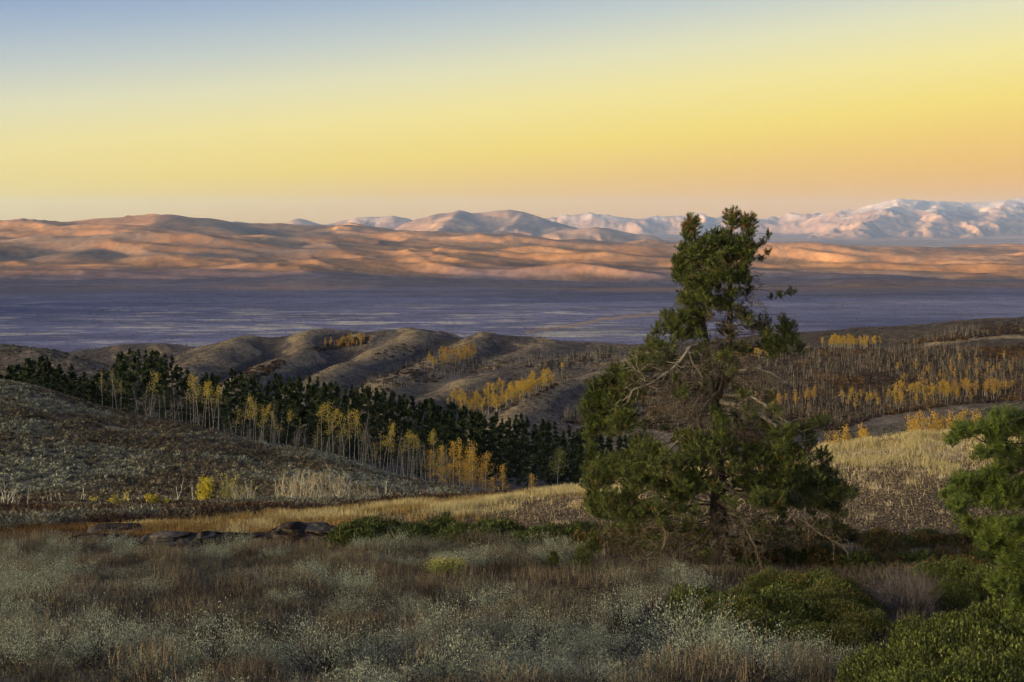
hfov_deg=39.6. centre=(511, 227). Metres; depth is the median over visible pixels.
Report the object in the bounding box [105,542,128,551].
brown shrub
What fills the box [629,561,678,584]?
brown shrub
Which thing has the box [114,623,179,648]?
brown shrub
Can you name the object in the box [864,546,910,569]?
leafy bush
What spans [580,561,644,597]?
shrub
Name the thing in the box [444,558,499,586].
brown shrub
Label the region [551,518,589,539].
leafy bush
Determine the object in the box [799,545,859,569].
leafy bush
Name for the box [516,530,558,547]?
leafy bush
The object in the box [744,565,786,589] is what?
leafy bush
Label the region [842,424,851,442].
aspen tree
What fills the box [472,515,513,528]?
leafy bush
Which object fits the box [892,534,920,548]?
leafy bush
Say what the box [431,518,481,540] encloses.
leafy bush
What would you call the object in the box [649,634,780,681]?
brown shrub
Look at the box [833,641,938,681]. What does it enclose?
leafy bush
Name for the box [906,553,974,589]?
leafy bush
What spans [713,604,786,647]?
leafy bush
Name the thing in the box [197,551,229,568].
brown shrub
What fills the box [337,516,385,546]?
leafy bush
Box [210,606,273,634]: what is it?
brown shrub
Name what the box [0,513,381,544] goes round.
rusty grass
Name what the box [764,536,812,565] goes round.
leafy bush
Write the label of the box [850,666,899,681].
leafy bush
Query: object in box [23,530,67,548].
brown shrub
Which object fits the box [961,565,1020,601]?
leafy bush
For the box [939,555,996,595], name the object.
leafy bush
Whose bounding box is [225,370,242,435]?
conifer tree
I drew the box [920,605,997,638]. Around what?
leafy bush
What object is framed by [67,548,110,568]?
brown shrub
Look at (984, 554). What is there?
leafy bush
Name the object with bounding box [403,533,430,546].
leafy bush
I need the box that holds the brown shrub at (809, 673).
[742,637,848,681]
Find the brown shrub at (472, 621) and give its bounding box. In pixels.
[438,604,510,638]
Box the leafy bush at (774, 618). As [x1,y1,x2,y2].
[748,609,817,647]
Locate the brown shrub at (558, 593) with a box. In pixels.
[534,581,600,621]
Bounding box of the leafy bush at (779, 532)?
[752,525,796,543]
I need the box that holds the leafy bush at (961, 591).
[925,576,982,611]
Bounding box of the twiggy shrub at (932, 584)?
[890,568,946,596]
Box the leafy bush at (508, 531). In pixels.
[493,526,520,539]
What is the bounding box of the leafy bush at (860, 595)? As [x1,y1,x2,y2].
[809,572,887,613]
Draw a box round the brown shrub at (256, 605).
[221,589,289,617]
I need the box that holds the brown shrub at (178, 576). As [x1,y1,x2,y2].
[146,566,217,594]
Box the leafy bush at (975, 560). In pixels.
[948,548,994,567]
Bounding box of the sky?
[0,0,1023,224]
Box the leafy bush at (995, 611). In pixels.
[959,594,1020,632]
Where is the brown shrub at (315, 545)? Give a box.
[288,537,333,558]
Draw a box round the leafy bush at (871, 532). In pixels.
[855,522,898,541]
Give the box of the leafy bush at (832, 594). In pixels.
[798,584,861,622]
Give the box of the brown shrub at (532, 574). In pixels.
[502,563,562,592]
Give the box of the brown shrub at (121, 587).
[102,579,135,596]
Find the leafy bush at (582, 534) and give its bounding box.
[566,524,615,553]
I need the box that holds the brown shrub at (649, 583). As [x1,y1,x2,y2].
[630,577,663,591]
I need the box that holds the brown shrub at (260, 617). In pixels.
[212,601,309,641]
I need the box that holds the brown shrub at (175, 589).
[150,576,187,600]
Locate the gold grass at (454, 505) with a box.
[100,428,1022,533]
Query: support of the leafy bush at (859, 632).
on the ground at (644, 574)
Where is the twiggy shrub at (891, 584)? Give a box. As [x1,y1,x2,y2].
[865,562,931,612]
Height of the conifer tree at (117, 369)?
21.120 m
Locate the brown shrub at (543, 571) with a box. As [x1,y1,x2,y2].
[517,561,562,580]
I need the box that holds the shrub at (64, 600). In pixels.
[32,580,98,614]
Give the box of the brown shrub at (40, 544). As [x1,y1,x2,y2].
[30,543,54,555]
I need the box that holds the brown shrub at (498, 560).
[487,558,514,574]
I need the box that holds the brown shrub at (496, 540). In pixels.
[466,526,523,550]
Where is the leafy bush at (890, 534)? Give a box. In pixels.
[872,527,906,537]
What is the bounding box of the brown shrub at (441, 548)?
[429,542,449,551]
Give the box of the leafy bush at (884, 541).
[857,536,909,551]
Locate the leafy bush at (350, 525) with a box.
[324,517,378,548]
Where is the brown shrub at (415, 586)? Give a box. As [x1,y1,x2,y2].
[391,575,442,599]
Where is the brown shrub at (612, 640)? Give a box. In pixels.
[594,632,631,652]
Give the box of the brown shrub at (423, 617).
[406,611,452,627]
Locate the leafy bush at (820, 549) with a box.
[796,541,834,558]
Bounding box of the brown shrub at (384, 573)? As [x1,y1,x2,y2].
[360,563,417,589]
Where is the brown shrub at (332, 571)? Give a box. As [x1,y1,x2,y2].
[313,565,344,578]
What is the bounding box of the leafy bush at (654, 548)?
[640,536,679,555]
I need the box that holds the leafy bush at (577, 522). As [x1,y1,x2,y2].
[555,517,590,534]
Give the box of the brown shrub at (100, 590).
[82,580,113,597]
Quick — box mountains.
[234,197,1023,247]
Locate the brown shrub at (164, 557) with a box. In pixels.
[130,548,185,569]
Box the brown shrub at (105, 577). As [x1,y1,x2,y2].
[85,567,124,584]
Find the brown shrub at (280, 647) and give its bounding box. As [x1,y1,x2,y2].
[253,631,304,663]
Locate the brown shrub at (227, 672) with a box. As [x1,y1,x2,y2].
[189,653,283,681]
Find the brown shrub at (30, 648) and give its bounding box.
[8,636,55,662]
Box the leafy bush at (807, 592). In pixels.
[772,581,815,598]
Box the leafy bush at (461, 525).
[436,517,480,540]
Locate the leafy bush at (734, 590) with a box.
[707,582,752,617]
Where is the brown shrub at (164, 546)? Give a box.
[153,542,174,554]
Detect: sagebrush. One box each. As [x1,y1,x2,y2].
[0,343,1023,447]
[0,378,476,501]
[0,546,22,558]
[0,552,89,609]
[0,557,46,588]
[0,567,32,596]
[0,585,48,622]
[0,605,62,643]
[0,606,86,677]
[1,538,24,552]
[8,590,161,674]
[8,613,109,658]
[35,559,78,587]
[39,554,108,582]
[40,530,86,555]
[48,546,88,566]
[53,587,95,606]
[58,605,125,629]
[68,316,1023,464]
[86,609,212,665]
[87,531,144,549]
[91,618,156,647]
[101,565,131,577]
[108,642,184,679]
[110,540,146,559]
[115,592,147,603]
[119,621,226,674]
[127,572,180,598]
[129,594,288,680]
[132,546,169,559]
[154,664,266,681]
[168,613,226,637]
[176,547,193,561]
[193,538,237,555]
[202,545,232,557]
[204,550,234,562]
[217,624,300,678]
[220,531,267,555]
[245,603,403,680]
[255,571,294,589]
[256,545,292,559]
[262,583,314,608]
[275,559,341,583]
[288,570,334,590]
[291,553,333,574]
[310,658,409,681]
[313,560,374,593]
[313,589,383,620]
[323,651,431,681]
[327,561,400,601]
[330,620,427,673]
[347,533,395,554]
[368,529,421,553]
[371,594,440,623]
[376,583,507,649]
[379,620,497,677]
[381,609,493,664]
[387,589,441,612]
[391,609,424,621]
[393,629,508,681]
[394,555,420,569]
[397,535,443,550]
[419,550,457,564]
[425,624,533,681]
[428,573,492,602]
[432,548,476,565]
[439,544,486,574]
[450,621,502,650]
[450,643,547,681]
[455,576,532,619]
[456,543,504,569]
[459,598,537,648]
[474,543,503,556]
[481,625,579,674]
[485,538,527,555]
[492,598,595,651]
[499,647,586,680]
[517,540,571,566]
[518,530,573,549]
[520,656,583,681]
[536,607,631,651]
[540,534,582,554]
[540,629,604,660]
[549,649,647,681]
[556,637,616,662]
[563,617,644,661]
[573,576,681,638]
[594,565,642,585]
[606,581,770,663]
[615,575,666,603]
[620,627,720,681]
[644,555,711,583]
[654,565,721,591]
[666,609,770,667]
[685,608,831,681]
[736,625,838,675]
[744,639,811,665]
[759,619,863,681]
[785,625,847,650]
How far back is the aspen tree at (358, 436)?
308.14 m
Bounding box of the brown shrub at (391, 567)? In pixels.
[369,561,406,577]
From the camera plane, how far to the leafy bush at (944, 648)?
23.16 m
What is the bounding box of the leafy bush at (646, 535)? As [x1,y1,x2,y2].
[634,530,659,542]
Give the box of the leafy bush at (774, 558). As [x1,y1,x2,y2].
[730,535,786,566]
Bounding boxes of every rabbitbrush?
[421,556,453,577]
[445,556,471,579]
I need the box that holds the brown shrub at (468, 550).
[454,546,488,555]
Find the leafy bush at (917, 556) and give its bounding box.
[894,547,937,565]
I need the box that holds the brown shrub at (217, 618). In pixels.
[185,601,246,629]
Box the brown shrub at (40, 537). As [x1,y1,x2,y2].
[27,532,53,544]
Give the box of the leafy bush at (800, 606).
[745,583,830,628]
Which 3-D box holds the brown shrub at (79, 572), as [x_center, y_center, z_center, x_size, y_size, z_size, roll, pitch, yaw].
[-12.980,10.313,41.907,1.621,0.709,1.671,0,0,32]
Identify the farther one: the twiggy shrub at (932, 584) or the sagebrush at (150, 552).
the sagebrush at (150, 552)
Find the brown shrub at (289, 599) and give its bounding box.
[277,591,309,612]
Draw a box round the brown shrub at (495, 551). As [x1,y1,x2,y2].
[490,548,510,559]
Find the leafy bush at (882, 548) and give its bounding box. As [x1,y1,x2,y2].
[866,543,907,553]
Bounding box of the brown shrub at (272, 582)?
[244,576,293,597]
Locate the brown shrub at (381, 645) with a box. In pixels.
[366,625,405,650]
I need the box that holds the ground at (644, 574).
[0,434,1023,681]
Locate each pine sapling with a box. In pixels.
[543,550,559,567]
[569,543,593,573]
[573,527,602,563]
[813,531,833,550]
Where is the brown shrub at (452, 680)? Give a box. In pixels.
[414,666,485,681]
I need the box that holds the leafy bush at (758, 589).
[747,580,790,607]
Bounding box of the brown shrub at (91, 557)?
[70,548,112,566]
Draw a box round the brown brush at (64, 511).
[0,487,511,529]
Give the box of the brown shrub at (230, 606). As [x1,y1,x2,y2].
[211,600,247,620]
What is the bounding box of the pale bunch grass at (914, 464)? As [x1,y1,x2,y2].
[464,438,1022,524]
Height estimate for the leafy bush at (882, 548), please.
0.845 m
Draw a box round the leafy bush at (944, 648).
[889,623,993,673]
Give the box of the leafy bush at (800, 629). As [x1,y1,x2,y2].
[772,619,843,652]
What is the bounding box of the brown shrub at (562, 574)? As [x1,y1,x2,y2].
[539,568,569,586]
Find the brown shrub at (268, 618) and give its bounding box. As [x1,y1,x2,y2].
[243,609,284,630]
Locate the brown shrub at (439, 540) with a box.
[421,533,454,549]
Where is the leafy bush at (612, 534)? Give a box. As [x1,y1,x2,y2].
[598,523,657,553]
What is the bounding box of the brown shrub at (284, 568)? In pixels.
[269,563,297,575]
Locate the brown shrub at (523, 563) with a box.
[496,549,548,573]
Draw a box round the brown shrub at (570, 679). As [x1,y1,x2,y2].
[552,667,598,681]
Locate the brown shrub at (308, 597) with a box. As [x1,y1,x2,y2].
[292,591,323,606]
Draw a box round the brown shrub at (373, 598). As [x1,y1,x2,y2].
[350,577,413,611]
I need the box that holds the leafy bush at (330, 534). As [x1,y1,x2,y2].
[319,527,340,545]
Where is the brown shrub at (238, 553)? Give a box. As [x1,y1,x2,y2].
[219,547,250,559]
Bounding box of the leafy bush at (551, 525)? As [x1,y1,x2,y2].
[540,517,573,530]
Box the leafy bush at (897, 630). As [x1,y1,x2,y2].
[882,611,954,653]
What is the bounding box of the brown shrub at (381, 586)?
[360,575,409,601]
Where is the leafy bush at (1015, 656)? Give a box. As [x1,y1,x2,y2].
[971,626,1023,679]
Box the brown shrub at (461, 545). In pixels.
[436,534,479,553]
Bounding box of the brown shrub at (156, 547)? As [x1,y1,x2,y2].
[123,539,169,561]
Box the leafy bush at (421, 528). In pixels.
[406,526,438,539]
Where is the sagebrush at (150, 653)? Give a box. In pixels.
[75,622,211,681]
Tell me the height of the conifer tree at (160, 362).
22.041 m
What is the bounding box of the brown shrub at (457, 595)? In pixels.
[434,574,487,607]
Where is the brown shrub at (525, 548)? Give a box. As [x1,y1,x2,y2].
[507,538,544,554]
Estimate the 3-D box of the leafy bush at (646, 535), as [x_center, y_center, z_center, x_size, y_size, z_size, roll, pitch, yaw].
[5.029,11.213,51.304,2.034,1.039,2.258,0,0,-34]
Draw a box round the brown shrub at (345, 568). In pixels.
[334,559,365,576]
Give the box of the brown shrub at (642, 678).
[605,662,667,681]
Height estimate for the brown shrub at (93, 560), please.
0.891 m
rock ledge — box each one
[62,534,132,545]
[83,523,145,533]
[138,531,199,547]
[193,531,267,544]
[265,521,336,541]
[305,522,329,525]
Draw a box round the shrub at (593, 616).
[531,600,633,640]
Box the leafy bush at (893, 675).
[866,658,999,681]
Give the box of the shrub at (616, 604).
[580,582,651,626]
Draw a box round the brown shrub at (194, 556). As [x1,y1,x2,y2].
[175,545,209,570]
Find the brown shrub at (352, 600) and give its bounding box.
[334,594,369,612]
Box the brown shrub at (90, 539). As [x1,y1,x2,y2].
[78,534,111,548]
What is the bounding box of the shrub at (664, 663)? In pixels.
[622,640,724,681]
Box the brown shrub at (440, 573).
[417,565,472,595]
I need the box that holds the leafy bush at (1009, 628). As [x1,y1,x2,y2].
[964,612,1023,653]
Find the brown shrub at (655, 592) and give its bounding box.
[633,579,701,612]
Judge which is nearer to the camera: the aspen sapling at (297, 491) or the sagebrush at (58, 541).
the sagebrush at (58, 541)
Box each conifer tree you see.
[4,374,11,379]
[6,365,12,377]
[9,367,17,380]
[14,364,23,381]
[23,368,34,384]
[24,357,31,373]
[29,368,36,384]
[30,359,36,377]
[35,362,42,385]
[35,373,41,385]
[38,356,50,385]
[39,376,49,388]
[41,364,49,380]
[45,361,53,387]
[49,374,59,390]
[49,381,56,389]
[51,368,59,390]
[55,371,65,391]
[56,364,63,387]
[57,374,66,394]
[61,383,73,394]
[66,364,78,384]
[66,382,77,396]
[68,372,76,384]
[73,385,85,398]
[76,376,81,386]
[77,382,86,397]
[84,384,95,403]
[86,384,101,404]
[90,375,97,398]
[94,373,104,402]
[96,387,107,405]
[98,368,106,394]
[99,369,115,407]
[104,381,116,406]
[107,374,115,408]
[113,353,124,384]
[113,362,124,408]
[115,355,132,411]
[116,351,129,406]
[122,371,138,413]
[127,348,135,374]
[129,351,143,414]
[133,349,142,383]
[137,351,159,415]
[138,363,153,416]
[140,349,147,395]
[151,350,157,388]
[152,351,165,406]
[152,357,169,418]
[157,364,173,419]
[158,378,169,419]
[162,353,170,390]
[166,355,178,403]
[170,364,184,419]
[175,367,183,396]
[175,378,191,422]
[179,368,194,422]
[184,377,198,424]
[193,383,202,422]
[196,377,210,427]
[196,379,204,416]
[198,371,212,427]
[202,376,221,427]
[212,375,224,420]
[219,380,232,430]
[221,378,235,432]
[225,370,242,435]
[229,368,233,420]
[231,371,245,421]
[235,374,251,436]
[236,381,253,436]
[244,386,262,440]
[248,375,259,436]
[252,383,266,440]
[254,378,263,421]
[256,390,275,442]
[262,380,274,441]
[267,391,289,443]
[268,378,283,442]
[270,372,277,429]
[274,373,284,438]
[275,382,292,446]
[280,388,296,445]
[280,392,302,445]
[284,376,296,443]
[291,377,300,443]
[294,376,307,446]
[294,381,308,446]
[302,376,316,447]
[304,382,324,450]
[304,383,312,446]
[305,401,324,445]
[311,395,331,450]
[312,376,320,410]
[312,387,334,450]
[318,401,336,452]
[322,382,328,450]
[325,381,335,451]
[325,387,335,447]
[328,401,350,458]
[330,384,344,454]
[332,381,342,453]
[338,394,348,455]
[339,388,352,454]
[339,399,356,460]
[347,384,354,458]
[350,387,360,453]
[351,396,362,459]
[352,393,364,460]
[358,386,375,459]
[360,382,366,454]
[362,401,375,464]
[367,402,385,468]
[369,387,381,453]
[369,390,387,459]
[374,390,388,463]
[378,396,397,459]
[378,405,395,469]
[381,391,391,456]
[388,390,397,449]
[392,395,411,463]
[394,394,411,463]
[394,396,405,466]
[397,399,415,468]
[407,413,429,476]
[409,395,416,464]
[409,407,419,467]
[412,402,427,465]
[414,414,432,476]
[415,402,425,465]
[422,399,429,449]
[425,415,440,473]
[426,397,437,454]
[428,402,440,462]
[433,405,441,456]
[433,416,454,476]
[437,410,450,465]
[445,419,456,477]
[447,401,456,463]
[448,410,457,471]
[450,409,466,474]
[455,421,471,481]
[456,416,465,465]
[462,406,467,451]
[462,411,477,470]
[464,426,482,479]
[465,410,479,463]
[470,412,486,473]
[477,416,492,475]
[478,433,489,479]
[485,430,497,477]
[486,417,498,471]
[488,412,502,464]
[488,427,501,481]
[496,423,503,474]
[499,417,514,470]
[499,418,504,461]
[499,434,514,485]
[500,427,518,478]
[510,413,526,474]
[510,418,525,473]
[510,434,522,485]
[517,421,530,476]
[518,435,533,488]
[522,416,532,474]
[528,423,538,478]
[528,434,547,485]
[529,425,534,476]
[534,423,547,480]
[538,419,550,477]
[539,422,553,470]
[540,438,553,484]
[543,444,559,483]
[544,424,553,474]
[550,421,559,473]
[551,430,560,480]
[557,430,569,479]
[558,444,571,483]
[564,425,571,475]
[568,431,578,481]
[568,443,577,482]
[571,430,583,480]
[573,446,585,484]
[576,426,587,477]
[595,433,606,459]
[605,437,613,451]
[617,437,622,449]
[622,435,628,453]
[623,440,630,473]
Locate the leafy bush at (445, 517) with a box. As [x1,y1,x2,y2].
[415,510,455,525]
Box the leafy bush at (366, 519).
[346,507,391,525]
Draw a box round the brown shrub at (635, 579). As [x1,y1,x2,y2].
[624,572,644,587]
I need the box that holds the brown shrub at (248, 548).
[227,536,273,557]
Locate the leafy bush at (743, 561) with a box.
[730,552,774,571]
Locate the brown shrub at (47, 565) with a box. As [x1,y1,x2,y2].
[29,557,66,575]
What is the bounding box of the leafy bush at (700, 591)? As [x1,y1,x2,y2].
[662,579,743,623]
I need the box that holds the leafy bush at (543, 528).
[511,522,563,549]
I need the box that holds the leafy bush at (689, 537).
[684,532,740,554]
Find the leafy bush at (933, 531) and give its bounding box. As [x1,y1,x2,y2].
[908,528,943,535]
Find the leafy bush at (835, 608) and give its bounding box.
[809,597,891,631]
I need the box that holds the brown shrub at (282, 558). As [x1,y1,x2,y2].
[266,550,292,567]
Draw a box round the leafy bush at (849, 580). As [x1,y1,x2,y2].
[801,574,862,590]
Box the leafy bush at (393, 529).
[383,524,410,544]
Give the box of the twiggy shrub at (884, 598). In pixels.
[855,583,903,617]
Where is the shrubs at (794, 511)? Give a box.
[301,441,1023,541]
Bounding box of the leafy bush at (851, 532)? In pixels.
[837,523,858,540]
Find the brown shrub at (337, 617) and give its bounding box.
[299,605,389,639]
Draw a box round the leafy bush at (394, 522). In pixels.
[380,516,407,525]
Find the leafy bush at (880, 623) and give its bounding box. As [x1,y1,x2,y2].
[830,607,894,640]
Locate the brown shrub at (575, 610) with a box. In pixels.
[542,586,599,627]
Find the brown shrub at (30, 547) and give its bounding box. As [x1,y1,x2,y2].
[17,542,45,553]
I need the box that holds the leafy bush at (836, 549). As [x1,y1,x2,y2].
[800,542,845,553]
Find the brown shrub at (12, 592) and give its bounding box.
[6,588,35,603]
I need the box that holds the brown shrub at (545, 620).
[511,602,586,636]
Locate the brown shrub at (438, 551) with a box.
[426,546,449,557]
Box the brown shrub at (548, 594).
[523,579,581,616]
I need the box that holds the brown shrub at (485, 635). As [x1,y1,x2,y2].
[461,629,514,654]
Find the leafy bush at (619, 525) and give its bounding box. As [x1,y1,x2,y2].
[598,520,653,540]
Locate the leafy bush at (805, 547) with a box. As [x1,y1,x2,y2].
[786,540,815,563]
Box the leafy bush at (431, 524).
[406,518,455,532]
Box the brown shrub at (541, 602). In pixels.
[502,582,576,624]
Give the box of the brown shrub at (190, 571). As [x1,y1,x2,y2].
[142,559,206,583]
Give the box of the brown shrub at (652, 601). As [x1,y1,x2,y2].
[630,592,667,618]
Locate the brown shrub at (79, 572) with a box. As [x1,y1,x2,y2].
[57,565,94,583]
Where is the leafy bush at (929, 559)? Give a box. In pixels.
[908,553,941,569]
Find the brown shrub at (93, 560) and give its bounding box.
[74,554,121,574]
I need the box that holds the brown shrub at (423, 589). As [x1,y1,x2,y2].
[403,572,451,602]
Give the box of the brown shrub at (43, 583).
[11,572,70,598]
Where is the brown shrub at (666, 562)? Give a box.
[639,549,700,579]
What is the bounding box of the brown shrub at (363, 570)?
[342,559,400,584]
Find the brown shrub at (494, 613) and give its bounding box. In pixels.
[476,606,508,621]
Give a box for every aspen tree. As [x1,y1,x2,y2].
[98,369,105,404]
[104,366,115,407]
[109,374,121,408]
[141,387,147,414]
[146,371,161,415]
[169,384,178,413]
[184,375,203,420]
[185,372,203,423]
[185,394,194,419]
[198,382,212,424]
[204,379,211,427]
[204,382,220,428]
[211,394,218,428]
[214,385,222,430]
[229,408,242,433]
[240,394,248,437]
[243,396,256,419]
[251,398,258,440]
[256,404,270,440]
[259,404,266,440]
[264,405,274,442]
[270,409,282,443]
[284,409,293,442]
[315,403,325,451]
[318,399,340,450]
[322,407,339,451]
[328,411,338,443]
[330,412,352,451]
[342,409,359,451]
[349,408,363,456]
[353,414,363,460]
[359,411,370,461]
[362,430,369,457]
[364,423,379,462]
[377,431,382,454]
[380,422,400,464]
[381,422,395,469]
[383,436,395,466]
[392,430,405,472]
[400,433,410,466]
[403,428,413,475]
[405,433,420,476]
[408,445,416,476]
[414,437,422,473]
[421,444,427,480]
[424,449,435,480]
[427,431,434,463]
[428,428,438,451]
[432,445,450,481]
[432,446,444,480]
[434,465,450,482]
[441,441,462,485]
[444,463,457,484]
[446,438,471,485]
[454,447,476,486]
[458,453,478,488]
[458,462,468,486]
[463,438,487,489]
[474,462,486,491]
[476,451,497,490]
[487,477,496,492]
[494,463,511,490]
[520,385,526,400]
[526,473,538,491]
[543,448,572,484]
[792,392,799,402]
[822,430,830,443]
[832,429,840,442]
[841,426,849,440]
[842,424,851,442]
[855,419,866,436]
[905,413,914,429]
[908,417,916,431]
[910,409,919,429]
[916,410,925,432]
[923,415,931,431]
[930,410,938,429]
[937,415,948,431]
[945,409,953,429]
[961,381,971,389]
[988,384,995,399]
[1002,379,1009,394]
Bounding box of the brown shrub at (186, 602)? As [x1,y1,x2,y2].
[144,587,226,626]
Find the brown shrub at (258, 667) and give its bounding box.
[217,646,296,681]
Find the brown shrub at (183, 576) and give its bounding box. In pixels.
[164,566,201,584]
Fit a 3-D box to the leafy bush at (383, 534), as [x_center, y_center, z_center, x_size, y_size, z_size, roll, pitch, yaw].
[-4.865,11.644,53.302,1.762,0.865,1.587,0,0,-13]
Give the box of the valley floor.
[0,282,1023,351]
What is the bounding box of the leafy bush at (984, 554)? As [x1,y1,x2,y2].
[968,546,1003,567]
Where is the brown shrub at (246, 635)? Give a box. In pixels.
[219,626,279,651]
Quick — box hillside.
[0,385,415,494]
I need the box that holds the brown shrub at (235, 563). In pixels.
[223,559,249,570]
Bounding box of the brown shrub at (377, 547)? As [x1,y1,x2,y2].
[357,538,400,558]
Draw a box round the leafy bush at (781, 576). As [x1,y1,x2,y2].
[769,569,825,588]
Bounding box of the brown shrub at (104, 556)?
[82,549,136,572]
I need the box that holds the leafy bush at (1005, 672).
[908,640,1023,681]
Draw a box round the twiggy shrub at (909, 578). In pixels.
[870,556,935,593]
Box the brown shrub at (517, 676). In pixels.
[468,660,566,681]
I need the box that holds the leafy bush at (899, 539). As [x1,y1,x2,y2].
[853,529,915,551]
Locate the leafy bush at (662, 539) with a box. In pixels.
[645,529,686,554]
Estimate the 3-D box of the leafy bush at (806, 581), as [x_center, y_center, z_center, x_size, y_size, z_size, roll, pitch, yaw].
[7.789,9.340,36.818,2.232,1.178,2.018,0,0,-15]
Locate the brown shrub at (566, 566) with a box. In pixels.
[547,554,598,583]
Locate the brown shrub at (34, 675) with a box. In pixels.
[1,653,93,681]
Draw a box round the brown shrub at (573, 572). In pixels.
[529,564,609,596]
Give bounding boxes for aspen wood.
[147,319,1023,429]
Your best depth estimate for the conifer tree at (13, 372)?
339.28 m
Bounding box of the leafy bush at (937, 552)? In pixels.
[923,547,958,560]
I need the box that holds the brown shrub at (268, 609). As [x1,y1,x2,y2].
[242,600,296,624]
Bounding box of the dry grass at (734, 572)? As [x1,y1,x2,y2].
[0,526,1000,681]
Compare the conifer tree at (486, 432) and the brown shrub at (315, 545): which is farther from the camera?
the conifer tree at (486, 432)
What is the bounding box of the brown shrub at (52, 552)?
[31,547,69,561]
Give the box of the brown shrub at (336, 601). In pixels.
[310,588,367,613]
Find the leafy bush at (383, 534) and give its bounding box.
[371,530,398,544]
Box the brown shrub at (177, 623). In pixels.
[144,607,217,639]
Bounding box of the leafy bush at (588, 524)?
[571,517,595,527]
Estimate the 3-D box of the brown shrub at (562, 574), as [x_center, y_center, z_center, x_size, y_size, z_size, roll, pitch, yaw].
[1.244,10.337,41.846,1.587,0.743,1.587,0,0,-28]
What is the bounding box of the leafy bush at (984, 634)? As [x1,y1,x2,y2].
[926,610,1021,663]
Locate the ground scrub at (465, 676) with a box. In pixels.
[0,524,1002,681]
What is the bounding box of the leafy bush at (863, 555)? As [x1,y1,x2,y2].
[830,548,889,573]
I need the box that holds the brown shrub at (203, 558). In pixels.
[190,552,216,565]
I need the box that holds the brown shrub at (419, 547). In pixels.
[396,532,439,556]
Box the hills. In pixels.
[0,317,1023,491]
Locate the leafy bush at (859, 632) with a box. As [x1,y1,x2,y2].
[799,619,874,653]
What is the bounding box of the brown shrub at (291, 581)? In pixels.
[263,564,337,594]
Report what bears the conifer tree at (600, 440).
on the hills
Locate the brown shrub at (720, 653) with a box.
[689,639,741,668]
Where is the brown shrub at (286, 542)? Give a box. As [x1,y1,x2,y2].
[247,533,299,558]
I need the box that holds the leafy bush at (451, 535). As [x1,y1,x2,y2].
[440,525,486,549]
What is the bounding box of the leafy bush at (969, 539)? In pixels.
[940,525,980,545]
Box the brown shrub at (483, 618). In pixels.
[451,607,521,629]
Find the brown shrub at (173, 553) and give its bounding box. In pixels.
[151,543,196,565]
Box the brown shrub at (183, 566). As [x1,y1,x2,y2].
[165,562,194,572]
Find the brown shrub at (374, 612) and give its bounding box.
[355,609,391,628]
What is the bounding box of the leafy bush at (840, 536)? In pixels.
[800,525,849,547]
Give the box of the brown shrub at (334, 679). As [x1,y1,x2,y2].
[314,668,361,681]
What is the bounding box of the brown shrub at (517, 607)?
[491,595,551,620]
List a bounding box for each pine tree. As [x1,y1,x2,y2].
[575,205,861,571]
[936,404,1023,623]
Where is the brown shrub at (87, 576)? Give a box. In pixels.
[38,573,112,594]
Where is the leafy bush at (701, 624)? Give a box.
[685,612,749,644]
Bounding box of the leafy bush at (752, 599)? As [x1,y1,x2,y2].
[701,589,794,623]
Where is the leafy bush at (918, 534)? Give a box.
[908,528,930,541]
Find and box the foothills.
[0,214,1023,288]
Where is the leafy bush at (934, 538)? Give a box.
[914,526,967,551]
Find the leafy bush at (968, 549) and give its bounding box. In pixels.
[960,541,983,555]
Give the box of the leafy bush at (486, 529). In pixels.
[451,524,506,544]
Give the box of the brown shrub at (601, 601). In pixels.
[580,594,618,617]
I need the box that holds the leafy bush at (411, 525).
[399,521,437,542]
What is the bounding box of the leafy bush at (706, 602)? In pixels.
[674,591,741,628]
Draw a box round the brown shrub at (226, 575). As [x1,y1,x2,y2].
[192,559,253,589]
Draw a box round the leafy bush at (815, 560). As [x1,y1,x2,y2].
[800,552,858,570]
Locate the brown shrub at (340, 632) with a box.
[284,607,398,665]
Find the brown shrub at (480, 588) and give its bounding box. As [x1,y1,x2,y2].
[435,568,526,608]
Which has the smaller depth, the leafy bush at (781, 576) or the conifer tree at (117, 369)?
the leafy bush at (781, 576)
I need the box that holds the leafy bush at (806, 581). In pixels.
[772,566,834,593]
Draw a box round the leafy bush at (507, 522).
[483,513,525,533]
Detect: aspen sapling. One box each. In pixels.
[0,483,19,503]
[106,495,122,502]
[123,490,130,501]
[144,492,158,503]
[195,474,215,500]
[214,469,239,499]
[229,481,246,500]
[233,478,257,499]
[273,470,299,499]
[282,473,301,498]
[286,468,320,498]
[295,465,317,498]
[302,471,324,498]
[316,464,339,497]
[328,471,346,498]
[335,471,353,497]
[352,480,364,497]
[376,475,391,494]
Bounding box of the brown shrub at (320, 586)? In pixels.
[299,578,338,597]
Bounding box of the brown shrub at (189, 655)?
[164,645,209,664]
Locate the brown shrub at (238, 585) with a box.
[193,571,269,601]
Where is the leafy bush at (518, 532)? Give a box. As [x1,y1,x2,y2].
[509,525,549,543]
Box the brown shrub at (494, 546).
[482,541,507,550]
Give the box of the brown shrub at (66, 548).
[31,540,89,559]
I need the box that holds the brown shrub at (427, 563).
[411,556,454,571]
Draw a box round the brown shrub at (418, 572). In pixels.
[409,568,440,579]
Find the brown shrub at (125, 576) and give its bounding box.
[103,562,152,586]
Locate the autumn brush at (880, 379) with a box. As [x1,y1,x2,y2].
[236,322,1023,442]
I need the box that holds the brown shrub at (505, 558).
[489,549,523,567]
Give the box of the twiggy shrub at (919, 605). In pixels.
[883,571,954,618]
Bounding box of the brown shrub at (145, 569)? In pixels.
[116,555,185,585]

